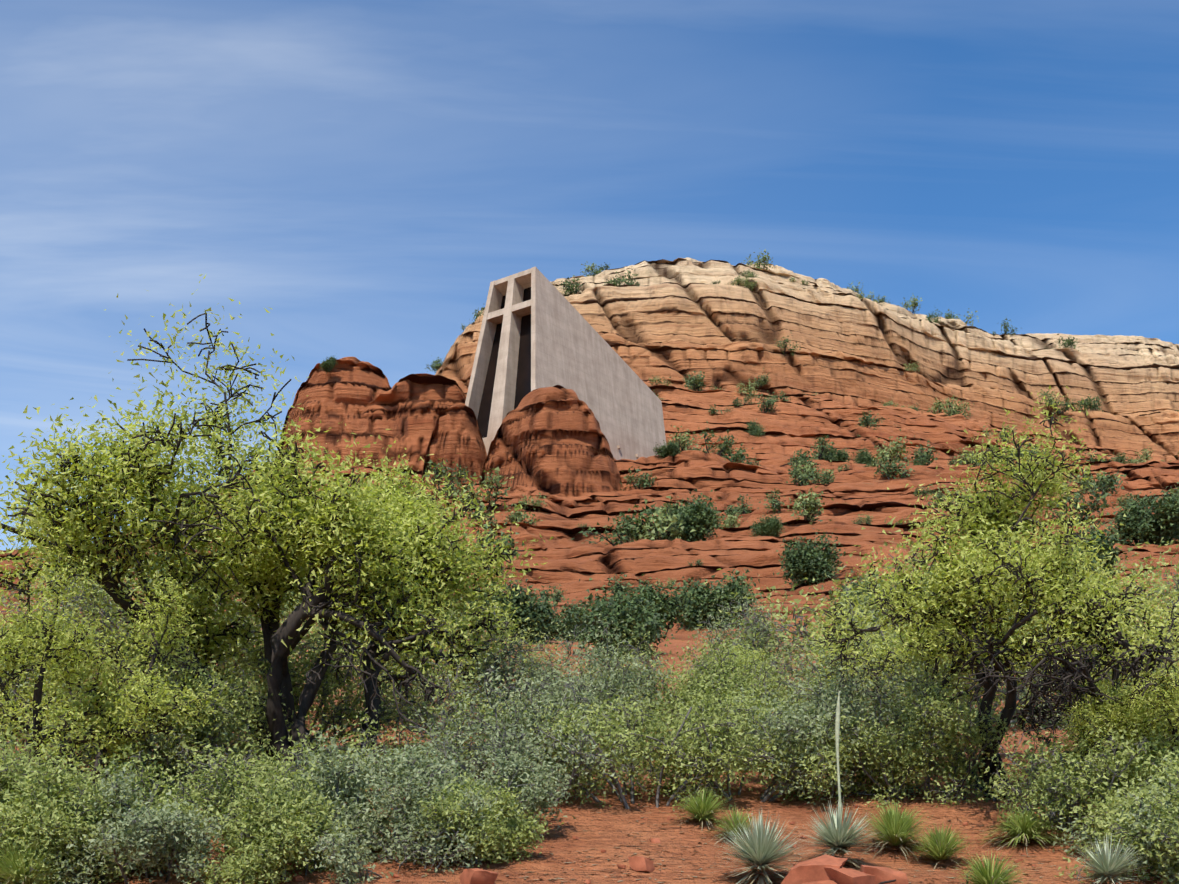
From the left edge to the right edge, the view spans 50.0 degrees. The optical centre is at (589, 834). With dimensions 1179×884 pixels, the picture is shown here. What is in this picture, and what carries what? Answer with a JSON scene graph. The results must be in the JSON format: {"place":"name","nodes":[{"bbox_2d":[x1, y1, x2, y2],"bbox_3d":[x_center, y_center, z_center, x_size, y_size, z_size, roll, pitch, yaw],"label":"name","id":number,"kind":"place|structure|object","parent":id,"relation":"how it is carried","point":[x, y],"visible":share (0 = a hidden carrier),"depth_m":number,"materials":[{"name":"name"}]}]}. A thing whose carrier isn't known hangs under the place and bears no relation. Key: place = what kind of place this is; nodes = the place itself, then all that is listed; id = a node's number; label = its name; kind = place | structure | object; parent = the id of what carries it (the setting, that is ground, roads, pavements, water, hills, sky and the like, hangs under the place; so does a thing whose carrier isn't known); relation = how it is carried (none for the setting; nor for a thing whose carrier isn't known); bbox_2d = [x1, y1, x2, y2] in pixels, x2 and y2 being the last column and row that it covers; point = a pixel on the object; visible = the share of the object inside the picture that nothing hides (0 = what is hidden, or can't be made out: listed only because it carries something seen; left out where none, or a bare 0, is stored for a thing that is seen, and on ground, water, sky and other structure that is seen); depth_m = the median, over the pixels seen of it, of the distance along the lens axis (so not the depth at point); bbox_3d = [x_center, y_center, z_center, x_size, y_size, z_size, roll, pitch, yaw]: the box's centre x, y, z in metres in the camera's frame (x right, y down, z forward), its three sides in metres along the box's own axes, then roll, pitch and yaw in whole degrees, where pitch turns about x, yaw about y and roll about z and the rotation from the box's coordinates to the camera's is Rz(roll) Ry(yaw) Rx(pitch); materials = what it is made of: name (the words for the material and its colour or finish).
{"place":"outdoors","nodes":[
{"label":"outdoors","id":0,"kind":"place"},
{"bbox_2d":[0,257,1178,883],"bbox_3d":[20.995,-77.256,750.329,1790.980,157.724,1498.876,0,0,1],"label":"terrain","id":1,"kind":"structure","parent":0,"point":[678,319],"depth_m":167.06,"materials":[{"name":"stone"}]},
{"bbox_2d":[0,274,553,776],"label":"mesquite","id":2,"kind":"object","parent":1,"relation":"on","point":[367,516],"depth_m":12.31,"materials":[{"name":"green plant"}]},
{"bbox_2d":[82,759,972,883],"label":"dead sticks","id":3,"kind":"object","parent":1,"relation":"on","point":[883,882],"visible":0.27,"depth_m":9.93,"materials":[{"name":"brown wood"}]},
{"bbox_2d":[0,785,1065,883],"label":"grass tufts","id":4,"kind":"object","parent":1,"relation":"on","point":[895,824],"visible":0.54,"depth_m":9.87,"materials":[{"name":"green plant"}]},
{"bbox_2d":[465,266,665,459],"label":"chapel","id":5,"kind":"structure","parent":1,"relation":"on","point":[537,330],"depth_m":174.25,"materials":[{"name":"concrete"}]},
{"bbox_2d":[0,509,1178,883],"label":"shrubs","id":6,"kind":"object","parent":1,"relation":"on","point":[52,811],"depth_m":11.54,"materials":[{"name":"green plant"}]},
{"bbox_2d":[0,543,1178,883],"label":"shrubs","id":7,"kind":"object","parent":1,"relation":"on","point":[400,767],"depth_m":10.92,"materials":[{"name":"green plant"}]},
{"bbox_2d":[0,537,1178,803],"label":"mesquite","id":8,"kind":"object","parent":1,"relation":"on","point":[112,707],"depth_m":10.70,"materials":[{"name":"green plant"}]},
{"bbox_2d":[34,356,1178,662],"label":"shrubs","id":9,"kind":"object","parent":1,"relation":"on","point":[646,606],"depth_m":69.81,"materials":[{"name":"green plant"}]},
{"bbox_2d":[129,768,1152,883],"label":"leaf litter","id":10,"kind":"object","parent":1,"relation":"on","point":[740,848],"visible":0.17,"depth_m":9.82,"materials":[{"name":"brown plant"}]},
{"bbox_2d":[174,801,1166,883],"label":"gravel","id":11,"kind":"structure","parent":1,"relation":"on","point":[297,878],"depth_m":9.66,"materials":[{"name":"stone"}]},
{"bbox_2d":[459,854,908,883],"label":"loose rocks","id":12,"kind":"object","parent":1,"relation":"on","point":[825,869],"visible":0.98,"depth_m":8.43,"materials":[{"name":"stone"}]},
{"bbox_2d":[227,255,1178,601],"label":"ledge shrubs","id":13,"kind":"object","parent":1,"relation":"on","point":[869,420],"depth_m":157.91,"materials":[{"name":"green plant"}]},
{"bbox_2d":[413,248,1178,586],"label":"shrubs","id":14,"kind":"object","parent":1,"relation":"on","point":[673,518],"visible":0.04,"depth_m":137.36,"materials":[{"name":"green plant"}]},
{"bbox_2d":[649,807,1046,872],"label":"pebbles","id":15,"kind":"object","parent":1,"relation":"on","point":[655,840],"visible":0.21,"depth_m":10.14,"materials":[{"name":"stone"}]},
{"bbox_2d":[725,832,1127,883],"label":"yucca dead leaves","id":16,"kind":"object","parent":1,"relation":"on","point":[761,877],"visible":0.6,"depth_m":8.90,"materials":[{"name":"beige plant"}]},
{"bbox_2d":[711,797,1151,883],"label":"yuccas","id":17,"kind":"object","parent":1,"relation":"on","point":[836,834],"visible":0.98,"depth_m":8.87,"materials":[{"name":"green plant"}]},
{"bbox_2d":[835,691,841,850],"bbox_3d":[1.862,-0.472,9.452,0.050,1.201,0.038,0,0,1],"label":"agave flower stalk","id":18,"kind":"object","parent":17,"relation":"attached to","point":[837,726],"visible":0.69,"depth_m":9.44,"materials":[{"name":"beige plant"}]},
{"bbox_2d":[792,386,1178,803],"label":"mesquite","id":19,"kind":"object","parent":1,"relation":"on","point":[1001,589],"depth_m":11.14,"materials":[{"name":"green plant"}]},
{"bbox_2d":[0,0,1178,549],"label":"sky","id":20,"kind":"structure","parent":0,"point":[362,173],"materials":[{"name":"blue"}]}
]}

